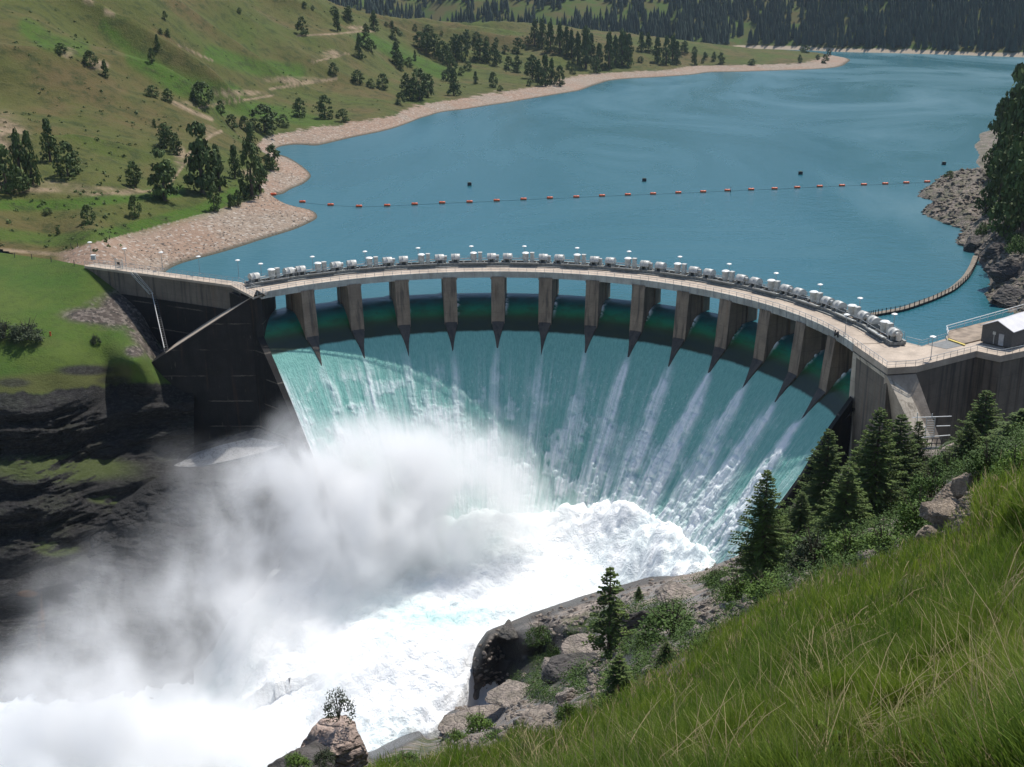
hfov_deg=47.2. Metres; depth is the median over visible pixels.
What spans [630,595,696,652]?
shrub
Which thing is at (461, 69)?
juniper tree
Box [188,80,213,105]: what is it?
juniper tree
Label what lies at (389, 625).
river water
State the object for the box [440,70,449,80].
juniper tree
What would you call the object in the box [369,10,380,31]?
conifer tree
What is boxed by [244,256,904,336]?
railing
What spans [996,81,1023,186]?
conifer tree
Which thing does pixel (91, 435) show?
bank
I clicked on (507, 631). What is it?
boulder
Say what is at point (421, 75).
juniper tree
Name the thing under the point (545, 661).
rock outcrop
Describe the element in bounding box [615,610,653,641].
rock outcrop
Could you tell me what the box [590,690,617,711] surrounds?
shrub
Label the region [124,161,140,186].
juniper tree
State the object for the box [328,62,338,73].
juniper tree
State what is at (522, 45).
juniper tree
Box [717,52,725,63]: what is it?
juniper tree
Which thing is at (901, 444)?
fir tree
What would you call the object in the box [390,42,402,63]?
conifer tree
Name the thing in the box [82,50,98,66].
juniper tree
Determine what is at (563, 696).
boulder
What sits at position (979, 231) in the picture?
shrub
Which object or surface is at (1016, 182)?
conifer tree
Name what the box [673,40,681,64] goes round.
conifer tree
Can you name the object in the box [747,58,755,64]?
juniper tree
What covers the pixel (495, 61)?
juniper tree
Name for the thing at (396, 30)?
juniper tree
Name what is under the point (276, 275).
gate hoist
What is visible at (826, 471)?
fir tree
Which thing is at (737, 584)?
shrub
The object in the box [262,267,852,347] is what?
railing
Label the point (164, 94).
juniper tree
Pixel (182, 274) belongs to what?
railing
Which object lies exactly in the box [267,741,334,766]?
rock outcrop
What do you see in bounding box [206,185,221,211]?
juniper tree
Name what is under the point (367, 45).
juniper tree
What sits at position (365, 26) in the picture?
juniper tree
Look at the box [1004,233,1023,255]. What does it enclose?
shrub
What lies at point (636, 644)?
shrub
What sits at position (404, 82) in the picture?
juniper tree
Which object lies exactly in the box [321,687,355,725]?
shrub
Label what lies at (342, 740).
boulder
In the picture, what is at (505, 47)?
juniper tree
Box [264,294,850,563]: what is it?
falling water
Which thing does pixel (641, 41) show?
conifer tree
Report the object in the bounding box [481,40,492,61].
juniper tree
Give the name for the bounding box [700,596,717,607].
boulder
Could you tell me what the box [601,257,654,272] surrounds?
gate hoist
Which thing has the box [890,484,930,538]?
shrub
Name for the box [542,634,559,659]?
shrub
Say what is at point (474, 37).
juniper tree
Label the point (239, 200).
juniper tree
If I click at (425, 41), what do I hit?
juniper tree
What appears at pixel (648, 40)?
conifer tree
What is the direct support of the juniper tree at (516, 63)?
on the hill ground at (121, 29)
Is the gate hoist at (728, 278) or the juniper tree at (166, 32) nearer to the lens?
the gate hoist at (728, 278)
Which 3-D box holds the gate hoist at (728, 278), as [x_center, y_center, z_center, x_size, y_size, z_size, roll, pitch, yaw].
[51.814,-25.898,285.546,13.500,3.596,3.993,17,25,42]
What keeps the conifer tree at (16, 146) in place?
on the hill ground at (121, 29)
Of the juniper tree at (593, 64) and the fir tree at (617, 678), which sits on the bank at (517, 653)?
the fir tree at (617, 678)
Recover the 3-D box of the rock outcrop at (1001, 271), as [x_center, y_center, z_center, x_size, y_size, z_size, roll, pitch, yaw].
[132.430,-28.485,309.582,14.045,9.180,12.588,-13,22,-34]
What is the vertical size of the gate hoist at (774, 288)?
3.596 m
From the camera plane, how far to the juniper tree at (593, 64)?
1176.13 m
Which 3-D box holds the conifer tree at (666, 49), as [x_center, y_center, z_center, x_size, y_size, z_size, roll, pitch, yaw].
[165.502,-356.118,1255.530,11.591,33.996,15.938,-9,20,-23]
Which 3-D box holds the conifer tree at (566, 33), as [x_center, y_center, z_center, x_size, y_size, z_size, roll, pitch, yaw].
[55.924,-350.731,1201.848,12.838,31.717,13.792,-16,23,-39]
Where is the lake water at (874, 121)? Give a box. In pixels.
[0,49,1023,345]
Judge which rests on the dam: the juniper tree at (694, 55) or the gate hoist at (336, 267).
the gate hoist at (336, 267)
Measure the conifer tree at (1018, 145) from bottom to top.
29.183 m
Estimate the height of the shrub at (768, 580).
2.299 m
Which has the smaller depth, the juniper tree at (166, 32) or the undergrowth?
the undergrowth
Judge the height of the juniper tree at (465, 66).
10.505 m
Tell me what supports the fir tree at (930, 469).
on the bank at (517, 653)
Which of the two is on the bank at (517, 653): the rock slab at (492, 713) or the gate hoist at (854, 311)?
the rock slab at (492, 713)
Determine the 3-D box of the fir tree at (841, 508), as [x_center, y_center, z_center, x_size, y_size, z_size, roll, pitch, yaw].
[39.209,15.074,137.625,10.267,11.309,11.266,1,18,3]
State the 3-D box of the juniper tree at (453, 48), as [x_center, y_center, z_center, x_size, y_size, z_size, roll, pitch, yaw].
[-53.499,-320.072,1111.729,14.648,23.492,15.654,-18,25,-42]
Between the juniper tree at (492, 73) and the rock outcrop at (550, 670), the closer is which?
the rock outcrop at (550, 670)
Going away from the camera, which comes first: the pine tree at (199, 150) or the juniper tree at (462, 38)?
the pine tree at (199, 150)
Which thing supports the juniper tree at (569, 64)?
on the hill ground at (121, 29)
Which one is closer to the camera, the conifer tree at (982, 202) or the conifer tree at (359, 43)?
the conifer tree at (982, 202)
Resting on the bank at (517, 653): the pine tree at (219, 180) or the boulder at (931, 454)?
the boulder at (931, 454)
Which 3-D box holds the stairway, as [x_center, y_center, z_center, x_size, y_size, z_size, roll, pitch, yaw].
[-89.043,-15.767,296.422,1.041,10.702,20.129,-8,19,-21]
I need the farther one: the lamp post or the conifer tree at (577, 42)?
the conifer tree at (577, 42)
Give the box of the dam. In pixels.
[84,263,1023,553]
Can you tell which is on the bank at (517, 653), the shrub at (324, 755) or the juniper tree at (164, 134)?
the shrub at (324, 755)
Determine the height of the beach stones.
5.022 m
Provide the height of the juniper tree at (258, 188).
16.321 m
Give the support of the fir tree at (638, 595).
on the bank at (517, 653)
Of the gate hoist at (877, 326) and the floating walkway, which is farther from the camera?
the floating walkway
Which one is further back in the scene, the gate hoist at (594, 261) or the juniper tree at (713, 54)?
the juniper tree at (713, 54)
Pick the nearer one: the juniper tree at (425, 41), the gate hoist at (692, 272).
the gate hoist at (692, 272)
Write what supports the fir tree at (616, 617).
on the bank at (517, 653)
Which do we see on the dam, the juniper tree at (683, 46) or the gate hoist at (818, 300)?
the gate hoist at (818, 300)
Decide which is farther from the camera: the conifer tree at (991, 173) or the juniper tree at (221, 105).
the juniper tree at (221, 105)
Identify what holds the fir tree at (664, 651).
on the bank at (517, 653)
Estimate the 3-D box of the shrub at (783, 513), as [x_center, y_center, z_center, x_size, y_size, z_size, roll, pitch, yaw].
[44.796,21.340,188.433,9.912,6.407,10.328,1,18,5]
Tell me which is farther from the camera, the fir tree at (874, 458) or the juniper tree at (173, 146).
the juniper tree at (173, 146)
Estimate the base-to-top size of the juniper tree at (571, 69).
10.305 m
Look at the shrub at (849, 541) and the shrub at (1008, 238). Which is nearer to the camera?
the shrub at (849, 541)
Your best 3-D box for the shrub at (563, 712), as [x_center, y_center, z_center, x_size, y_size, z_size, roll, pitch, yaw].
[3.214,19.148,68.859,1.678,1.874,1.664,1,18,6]
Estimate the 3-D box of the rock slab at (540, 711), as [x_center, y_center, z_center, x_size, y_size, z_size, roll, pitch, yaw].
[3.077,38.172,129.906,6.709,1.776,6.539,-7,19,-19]
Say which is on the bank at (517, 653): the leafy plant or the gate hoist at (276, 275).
the leafy plant
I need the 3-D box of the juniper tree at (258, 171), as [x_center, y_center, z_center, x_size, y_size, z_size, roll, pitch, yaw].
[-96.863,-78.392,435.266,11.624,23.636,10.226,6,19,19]
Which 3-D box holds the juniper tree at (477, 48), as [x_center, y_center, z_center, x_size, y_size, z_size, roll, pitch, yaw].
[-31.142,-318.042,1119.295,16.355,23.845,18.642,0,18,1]
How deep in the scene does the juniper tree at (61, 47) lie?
527.30 m
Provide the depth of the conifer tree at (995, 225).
341.19 m
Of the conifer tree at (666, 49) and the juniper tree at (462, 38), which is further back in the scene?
the conifer tree at (666, 49)
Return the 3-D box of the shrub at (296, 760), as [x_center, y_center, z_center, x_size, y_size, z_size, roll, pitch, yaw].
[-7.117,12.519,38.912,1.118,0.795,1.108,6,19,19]
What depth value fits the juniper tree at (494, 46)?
1162.60 m
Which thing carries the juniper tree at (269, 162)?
on the hill ground at (121, 29)
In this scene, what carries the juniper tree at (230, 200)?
on the hill ground at (121, 29)
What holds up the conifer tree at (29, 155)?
on the hill ground at (121, 29)
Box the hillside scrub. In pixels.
[0,1,699,251]
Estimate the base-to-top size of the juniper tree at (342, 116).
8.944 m
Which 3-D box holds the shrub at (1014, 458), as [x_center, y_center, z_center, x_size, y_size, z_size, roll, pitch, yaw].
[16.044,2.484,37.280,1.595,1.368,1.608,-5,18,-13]
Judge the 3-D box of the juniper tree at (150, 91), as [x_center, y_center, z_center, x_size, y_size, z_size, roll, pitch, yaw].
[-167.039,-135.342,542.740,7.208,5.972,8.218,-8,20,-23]
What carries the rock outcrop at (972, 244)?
on the rocky bank at (983, 145)
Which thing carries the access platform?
attached to the dam
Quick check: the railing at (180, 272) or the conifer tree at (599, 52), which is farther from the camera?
the conifer tree at (599, 52)
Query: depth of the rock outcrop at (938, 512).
57.57 m
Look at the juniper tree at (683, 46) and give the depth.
1342.32 m
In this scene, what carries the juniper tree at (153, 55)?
on the hill ground at (121, 29)
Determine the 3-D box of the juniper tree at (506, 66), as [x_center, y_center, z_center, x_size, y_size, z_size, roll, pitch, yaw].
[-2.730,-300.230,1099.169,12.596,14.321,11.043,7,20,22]
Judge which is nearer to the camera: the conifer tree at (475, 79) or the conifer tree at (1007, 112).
the conifer tree at (1007, 112)
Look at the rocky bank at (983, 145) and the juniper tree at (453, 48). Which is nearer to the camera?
the rocky bank at (983, 145)
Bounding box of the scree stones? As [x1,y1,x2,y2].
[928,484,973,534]
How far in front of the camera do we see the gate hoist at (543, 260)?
307.74 m
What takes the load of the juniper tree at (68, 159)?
on the hill ground at (121, 29)
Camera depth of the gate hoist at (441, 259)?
307.34 m
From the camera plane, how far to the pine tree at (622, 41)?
1216.14 m
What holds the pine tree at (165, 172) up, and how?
on the hill ground at (121, 29)
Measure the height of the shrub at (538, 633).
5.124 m
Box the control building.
[980,312,1023,347]
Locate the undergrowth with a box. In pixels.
[508,407,1023,706]
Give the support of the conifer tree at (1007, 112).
on the rocky bank at (983, 145)
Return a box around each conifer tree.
[7,127,32,185]
[20,130,42,185]
[39,118,61,161]
[100,59,109,77]
[153,34,162,50]
[227,144,243,178]
[239,121,261,154]
[354,33,366,58]
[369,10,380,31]
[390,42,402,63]
[446,67,461,95]
[472,71,478,83]
[527,18,540,44]
[532,59,543,82]
[534,18,549,48]
[537,54,551,85]
[542,20,555,51]
[546,58,556,84]
[553,21,565,53]
[561,26,572,54]
[566,28,575,58]
[572,31,582,64]
[588,33,595,57]
[594,43,605,68]
[604,31,614,69]
[610,35,620,66]
[623,33,633,66]
[636,32,647,51]
[644,32,652,53]
[652,37,662,63]
[660,35,673,64]
[667,34,675,62]
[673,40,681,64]
[973,186,993,215]
[982,143,1002,179]
[982,149,1010,206]
[987,135,1023,226]
[987,184,1023,236]
[988,97,1009,143]
[990,134,1012,187]
[993,98,1020,174]
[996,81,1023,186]
[997,150,1023,232]
[1001,62,1023,103]
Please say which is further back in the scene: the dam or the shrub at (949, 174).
the shrub at (949, 174)
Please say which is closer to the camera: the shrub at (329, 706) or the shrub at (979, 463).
the shrub at (329, 706)
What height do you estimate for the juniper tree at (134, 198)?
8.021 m
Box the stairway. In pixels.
[152,294,167,351]
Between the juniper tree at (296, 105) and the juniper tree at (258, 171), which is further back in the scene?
the juniper tree at (296, 105)
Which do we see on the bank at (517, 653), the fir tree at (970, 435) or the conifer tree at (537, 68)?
the fir tree at (970, 435)
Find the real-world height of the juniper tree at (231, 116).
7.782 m
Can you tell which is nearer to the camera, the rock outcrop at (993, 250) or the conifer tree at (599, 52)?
the rock outcrop at (993, 250)
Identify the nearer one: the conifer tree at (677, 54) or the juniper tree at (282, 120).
the juniper tree at (282, 120)
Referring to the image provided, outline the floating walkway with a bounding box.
[869,252,979,315]
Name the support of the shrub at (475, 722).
on the bank at (517, 653)
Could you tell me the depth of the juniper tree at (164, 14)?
712.39 m
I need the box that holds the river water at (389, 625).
[0,499,714,766]
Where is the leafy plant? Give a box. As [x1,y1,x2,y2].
[827,729,844,756]
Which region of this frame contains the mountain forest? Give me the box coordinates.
[328,0,1023,50]
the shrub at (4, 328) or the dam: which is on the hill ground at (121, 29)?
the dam
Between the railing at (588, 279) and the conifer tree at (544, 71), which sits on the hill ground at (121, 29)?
the conifer tree at (544, 71)
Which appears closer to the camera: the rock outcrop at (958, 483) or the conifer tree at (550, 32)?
the rock outcrop at (958, 483)
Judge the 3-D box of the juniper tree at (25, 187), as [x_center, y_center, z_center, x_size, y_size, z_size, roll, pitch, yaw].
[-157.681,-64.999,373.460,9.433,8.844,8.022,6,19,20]
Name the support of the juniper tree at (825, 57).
on the hill ground at (121, 29)
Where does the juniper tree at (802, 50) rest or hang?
on the hill ground at (121, 29)
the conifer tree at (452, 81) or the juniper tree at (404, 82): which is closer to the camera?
the juniper tree at (404, 82)
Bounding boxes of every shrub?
[0,319,20,341]
[6,318,44,343]
[90,334,101,344]
[283,747,314,766]
[312,747,337,766]
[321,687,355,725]
[389,747,422,766]
[444,726,468,743]
[463,704,495,733]
[479,727,504,742]
[523,616,553,648]
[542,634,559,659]
[552,697,578,724]
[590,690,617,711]
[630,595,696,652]
[631,630,655,651]
[688,635,708,652]
[701,565,728,588]
[719,565,757,610]
[739,519,811,568]
[742,568,786,602]
[769,500,791,528]
[781,524,832,572]
[813,529,873,562]
[859,517,908,559]
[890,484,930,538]
[904,461,949,502]
[926,444,961,476]
[943,171,953,179]
[961,438,1009,482]
[969,408,1023,448]
[973,222,987,235]
[990,444,1023,478]
[1004,225,1023,246]
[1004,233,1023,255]
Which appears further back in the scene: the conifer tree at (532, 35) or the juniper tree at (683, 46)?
the juniper tree at (683, 46)
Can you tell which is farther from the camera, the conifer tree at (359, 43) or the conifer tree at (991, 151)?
the conifer tree at (359, 43)
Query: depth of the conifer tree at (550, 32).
1198.93 m
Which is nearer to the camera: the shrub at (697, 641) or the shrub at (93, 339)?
the shrub at (697, 641)
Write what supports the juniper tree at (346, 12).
on the hill ground at (121, 29)
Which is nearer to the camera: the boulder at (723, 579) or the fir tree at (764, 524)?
the fir tree at (764, 524)
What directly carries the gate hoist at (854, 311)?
on the dam
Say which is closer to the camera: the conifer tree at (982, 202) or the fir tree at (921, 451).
the fir tree at (921, 451)
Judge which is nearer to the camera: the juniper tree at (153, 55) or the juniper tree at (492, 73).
the juniper tree at (153, 55)
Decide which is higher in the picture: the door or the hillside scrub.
the hillside scrub
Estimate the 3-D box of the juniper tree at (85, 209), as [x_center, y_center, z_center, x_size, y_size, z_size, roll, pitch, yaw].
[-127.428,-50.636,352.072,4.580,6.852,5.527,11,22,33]
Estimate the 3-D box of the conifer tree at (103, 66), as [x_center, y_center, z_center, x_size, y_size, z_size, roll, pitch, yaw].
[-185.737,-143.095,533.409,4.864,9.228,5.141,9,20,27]
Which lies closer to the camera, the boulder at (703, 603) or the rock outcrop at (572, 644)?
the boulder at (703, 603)
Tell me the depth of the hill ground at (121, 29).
618.32 m
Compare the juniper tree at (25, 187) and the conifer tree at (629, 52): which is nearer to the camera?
the juniper tree at (25, 187)
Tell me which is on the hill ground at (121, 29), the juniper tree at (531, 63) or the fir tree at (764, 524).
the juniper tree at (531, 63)
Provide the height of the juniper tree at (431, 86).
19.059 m
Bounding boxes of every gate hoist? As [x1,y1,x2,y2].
[244,267,299,286]
[295,261,345,278]
[343,256,396,272]
[395,253,447,267]
[448,252,498,265]
[499,252,551,265]
[550,253,603,268]
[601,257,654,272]
[650,262,702,279]
[698,268,749,288]
[743,277,793,298]
[786,287,834,311]
[826,300,870,327]
[860,315,905,345]
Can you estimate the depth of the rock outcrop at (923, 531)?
57.19 m
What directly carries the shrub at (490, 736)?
on the bank at (517, 653)
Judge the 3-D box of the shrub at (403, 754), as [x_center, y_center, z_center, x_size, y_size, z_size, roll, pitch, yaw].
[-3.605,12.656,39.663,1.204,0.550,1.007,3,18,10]
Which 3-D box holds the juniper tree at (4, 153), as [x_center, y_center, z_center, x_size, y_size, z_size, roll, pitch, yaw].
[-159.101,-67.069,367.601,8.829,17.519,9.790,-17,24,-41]
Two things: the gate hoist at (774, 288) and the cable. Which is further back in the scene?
the cable
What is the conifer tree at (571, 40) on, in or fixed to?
on the hill ground at (121, 29)
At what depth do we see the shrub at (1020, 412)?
145.25 m
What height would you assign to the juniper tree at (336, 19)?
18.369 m
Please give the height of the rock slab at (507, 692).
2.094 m
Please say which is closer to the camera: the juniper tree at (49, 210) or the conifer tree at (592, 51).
the juniper tree at (49, 210)
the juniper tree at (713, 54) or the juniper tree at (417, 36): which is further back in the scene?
the juniper tree at (713, 54)
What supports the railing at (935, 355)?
on the dam
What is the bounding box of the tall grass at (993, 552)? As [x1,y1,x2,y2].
[364,442,1023,766]
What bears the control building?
on the dam
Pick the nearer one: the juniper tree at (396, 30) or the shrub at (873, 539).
the shrub at (873, 539)
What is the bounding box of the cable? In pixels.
[311,182,924,206]
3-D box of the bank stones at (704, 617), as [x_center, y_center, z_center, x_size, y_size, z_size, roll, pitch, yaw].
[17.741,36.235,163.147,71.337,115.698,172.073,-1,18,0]
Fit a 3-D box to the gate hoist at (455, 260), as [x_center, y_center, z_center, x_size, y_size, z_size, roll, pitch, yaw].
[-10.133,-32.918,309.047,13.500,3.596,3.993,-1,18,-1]
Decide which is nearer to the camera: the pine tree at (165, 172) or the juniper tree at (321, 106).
the pine tree at (165, 172)
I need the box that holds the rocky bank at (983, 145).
[919,130,1023,313]
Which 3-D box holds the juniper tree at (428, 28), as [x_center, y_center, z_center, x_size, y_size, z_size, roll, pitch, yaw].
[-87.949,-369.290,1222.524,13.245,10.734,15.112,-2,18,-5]
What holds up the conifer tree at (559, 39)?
on the hill ground at (121, 29)
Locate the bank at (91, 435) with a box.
[0,253,193,706]
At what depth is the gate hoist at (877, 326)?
238.06 m
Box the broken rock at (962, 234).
[917,167,1023,312]
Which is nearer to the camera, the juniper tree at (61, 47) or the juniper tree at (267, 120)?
the juniper tree at (61, 47)
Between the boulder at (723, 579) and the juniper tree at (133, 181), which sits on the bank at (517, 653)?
the boulder at (723, 579)
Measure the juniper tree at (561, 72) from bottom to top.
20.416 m
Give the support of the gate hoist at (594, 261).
on the dam
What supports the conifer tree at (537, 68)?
on the hill ground at (121, 29)
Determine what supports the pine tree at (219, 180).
on the hill ground at (121, 29)
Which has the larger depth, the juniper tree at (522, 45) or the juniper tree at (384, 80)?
the juniper tree at (522, 45)
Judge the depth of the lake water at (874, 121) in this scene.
494.89 m
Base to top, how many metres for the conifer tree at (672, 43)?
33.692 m
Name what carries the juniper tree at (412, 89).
on the hill ground at (121, 29)
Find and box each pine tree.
[147,147,180,200]
[182,120,220,194]
[211,143,226,191]
[578,25,594,68]
[618,29,628,64]
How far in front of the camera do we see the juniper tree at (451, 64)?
1027.87 m
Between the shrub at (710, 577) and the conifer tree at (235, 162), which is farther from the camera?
the conifer tree at (235, 162)
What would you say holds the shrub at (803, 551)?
on the bank at (517, 653)
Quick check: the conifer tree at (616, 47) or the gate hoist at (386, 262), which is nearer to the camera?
the gate hoist at (386, 262)
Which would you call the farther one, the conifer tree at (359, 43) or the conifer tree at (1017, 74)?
the conifer tree at (359, 43)
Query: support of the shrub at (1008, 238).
on the rocky bank at (983, 145)
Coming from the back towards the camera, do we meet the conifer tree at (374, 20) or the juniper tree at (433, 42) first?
the juniper tree at (433, 42)
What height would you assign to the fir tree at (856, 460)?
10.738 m
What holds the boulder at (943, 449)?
on the bank at (517, 653)
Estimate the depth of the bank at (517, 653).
232.92 m
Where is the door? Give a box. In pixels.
[998,334,1003,345]
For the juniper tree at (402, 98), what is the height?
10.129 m
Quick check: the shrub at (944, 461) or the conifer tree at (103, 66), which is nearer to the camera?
the shrub at (944, 461)
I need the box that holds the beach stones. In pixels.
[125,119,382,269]
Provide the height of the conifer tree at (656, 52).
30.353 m
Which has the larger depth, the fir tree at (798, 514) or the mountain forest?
the mountain forest
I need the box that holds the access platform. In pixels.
[912,412,951,449]
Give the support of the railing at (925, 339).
on the dam
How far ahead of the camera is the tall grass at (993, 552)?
13.77 m
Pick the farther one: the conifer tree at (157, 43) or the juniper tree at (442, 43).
the juniper tree at (442, 43)
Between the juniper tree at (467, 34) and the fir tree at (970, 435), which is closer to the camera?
the fir tree at (970, 435)
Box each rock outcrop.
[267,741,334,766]
[541,652,597,683]
[541,657,549,669]
[561,633,599,653]
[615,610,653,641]
[654,580,697,604]
[915,525,941,542]
[919,497,959,528]
[950,471,980,498]
[963,235,982,251]
[982,257,1020,283]
[983,242,1006,261]
[991,284,1023,307]
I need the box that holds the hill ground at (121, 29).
[0,0,849,271]
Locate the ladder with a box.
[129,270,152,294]
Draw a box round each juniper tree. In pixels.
[0,144,21,193]
[6,167,32,191]
[41,207,52,213]
[51,140,81,176]
[54,43,67,53]
[80,204,95,224]
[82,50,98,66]
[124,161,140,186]
[128,195,141,216]
[143,85,159,96]
[147,47,155,62]
[156,122,176,148]
[161,88,173,102]
[162,11,167,19]
[164,28,169,37]
[169,135,182,155]
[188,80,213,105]
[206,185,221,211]
[216,100,225,113]
[225,114,239,128]
[227,194,234,208]
[234,190,242,206]
[237,141,266,199]
[238,115,249,131]
[249,104,280,133]
[252,155,267,193]
[261,143,279,170]
[276,114,289,126]
[291,98,305,117]
[294,16,308,35]
[315,94,333,118]
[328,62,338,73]
[329,6,338,12]
[332,10,340,30]
[335,108,350,121]
[342,6,353,21]
[350,69,364,83]
[361,32,371,48]
[362,23,369,32]
[366,78,375,87]
[368,40,376,52]
[376,72,388,89]
[389,27,402,39]
[394,92,405,104]
[395,53,403,71]
[399,72,409,93]
[402,83,415,100]
[405,57,413,65]
[407,68,430,100]
[412,30,425,48]
[417,31,433,53]
[422,24,433,33]
[422,73,433,97]
[425,33,440,56]
[432,40,449,62]
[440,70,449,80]
[442,45,452,65]
[446,56,457,72]
[447,33,462,56]
[456,34,468,61]
[458,67,464,74]
[463,29,471,48]
[463,61,471,70]
[471,38,487,61]
[472,31,480,42]
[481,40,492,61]
[488,71,497,87]
[490,42,498,50]
[491,49,502,65]
[501,45,509,53]
[504,56,513,69]
[510,37,525,52]
[511,55,522,72]
[524,54,536,78]
[554,64,565,86]
[565,61,570,69]
[569,65,575,73]
[589,56,601,72]
[680,40,688,53]
[691,50,697,65]
[711,52,716,60]
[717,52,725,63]
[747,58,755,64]
[799,45,810,52]
[821,54,829,63]
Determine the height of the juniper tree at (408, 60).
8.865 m
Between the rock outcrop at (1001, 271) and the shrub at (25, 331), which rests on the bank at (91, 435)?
the shrub at (25, 331)
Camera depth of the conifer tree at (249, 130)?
527.73 m
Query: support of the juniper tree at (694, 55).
on the hill ground at (121, 29)
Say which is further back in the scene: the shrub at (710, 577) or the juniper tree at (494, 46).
the juniper tree at (494, 46)
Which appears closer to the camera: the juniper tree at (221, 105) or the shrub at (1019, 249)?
the shrub at (1019, 249)
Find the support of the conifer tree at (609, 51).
on the hill ground at (121, 29)
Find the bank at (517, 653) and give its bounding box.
[365,437,1023,766]
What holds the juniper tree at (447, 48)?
on the hill ground at (121, 29)
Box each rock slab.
[438,704,505,733]
[485,679,530,706]
[505,704,552,721]
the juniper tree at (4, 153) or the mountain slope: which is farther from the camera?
the mountain slope
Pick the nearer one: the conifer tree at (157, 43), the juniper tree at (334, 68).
the conifer tree at (157, 43)
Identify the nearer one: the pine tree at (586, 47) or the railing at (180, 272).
the railing at (180, 272)
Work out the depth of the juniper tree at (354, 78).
853.87 m
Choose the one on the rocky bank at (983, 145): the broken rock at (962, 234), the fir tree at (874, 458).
the broken rock at (962, 234)
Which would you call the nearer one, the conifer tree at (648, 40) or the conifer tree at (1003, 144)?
the conifer tree at (1003, 144)
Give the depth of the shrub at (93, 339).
288.67 m
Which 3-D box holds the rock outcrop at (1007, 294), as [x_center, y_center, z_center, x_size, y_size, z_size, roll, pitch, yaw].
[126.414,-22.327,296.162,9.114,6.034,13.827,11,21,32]
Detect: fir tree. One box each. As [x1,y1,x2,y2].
[581,567,635,671]
[594,653,639,698]
[632,586,644,600]
[649,641,675,667]
[720,470,794,585]
[777,492,819,547]
[787,428,846,531]
[801,466,875,542]
[829,407,910,526]
[840,446,866,480]
[869,414,925,508]
[908,421,930,478]
[913,455,939,495]
[940,421,984,466]
[944,390,1005,453]
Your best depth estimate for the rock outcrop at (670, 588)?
189.91 m
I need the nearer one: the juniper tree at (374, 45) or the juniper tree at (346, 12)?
the juniper tree at (374, 45)
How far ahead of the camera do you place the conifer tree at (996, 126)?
529.35 m
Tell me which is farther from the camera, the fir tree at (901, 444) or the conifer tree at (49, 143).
the conifer tree at (49, 143)
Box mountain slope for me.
[340,0,1023,56]
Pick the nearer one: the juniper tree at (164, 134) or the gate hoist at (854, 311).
the gate hoist at (854, 311)
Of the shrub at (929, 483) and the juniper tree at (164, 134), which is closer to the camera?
the shrub at (929, 483)
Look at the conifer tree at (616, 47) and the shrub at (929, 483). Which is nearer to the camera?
the shrub at (929, 483)
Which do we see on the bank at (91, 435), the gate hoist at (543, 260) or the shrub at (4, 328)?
the shrub at (4, 328)
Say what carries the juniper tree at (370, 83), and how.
on the hill ground at (121, 29)
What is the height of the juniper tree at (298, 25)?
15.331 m
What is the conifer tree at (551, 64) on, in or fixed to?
on the hill ground at (121, 29)
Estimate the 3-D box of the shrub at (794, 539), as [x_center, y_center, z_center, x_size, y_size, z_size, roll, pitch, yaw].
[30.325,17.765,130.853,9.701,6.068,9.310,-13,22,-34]
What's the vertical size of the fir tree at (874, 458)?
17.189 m
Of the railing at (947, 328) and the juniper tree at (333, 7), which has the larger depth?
the juniper tree at (333, 7)
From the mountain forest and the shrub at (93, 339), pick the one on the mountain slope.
the mountain forest
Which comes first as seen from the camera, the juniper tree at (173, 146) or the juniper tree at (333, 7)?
the juniper tree at (173, 146)
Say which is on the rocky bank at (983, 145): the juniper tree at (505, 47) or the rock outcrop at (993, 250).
the rock outcrop at (993, 250)
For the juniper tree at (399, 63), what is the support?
on the hill ground at (121, 29)
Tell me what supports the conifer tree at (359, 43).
on the hill ground at (121, 29)
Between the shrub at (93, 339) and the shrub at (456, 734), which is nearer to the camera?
the shrub at (456, 734)
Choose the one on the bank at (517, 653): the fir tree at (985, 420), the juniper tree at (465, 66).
the fir tree at (985, 420)
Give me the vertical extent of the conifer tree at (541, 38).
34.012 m
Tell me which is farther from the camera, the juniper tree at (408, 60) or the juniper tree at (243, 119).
the juniper tree at (408, 60)
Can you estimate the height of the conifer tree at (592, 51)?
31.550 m
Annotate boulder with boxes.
[301,715,368,766]
[498,619,517,639]
[555,687,578,702]
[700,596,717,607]
[720,576,732,585]
[915,449,939,460]
[940,443,953,454]
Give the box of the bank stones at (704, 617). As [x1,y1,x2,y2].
[436,517,916,749]
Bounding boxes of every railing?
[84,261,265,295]
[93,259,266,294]
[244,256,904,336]
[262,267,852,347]
[853,338,1023,366]
[906,333,945,343]
[946,304,1023,333]

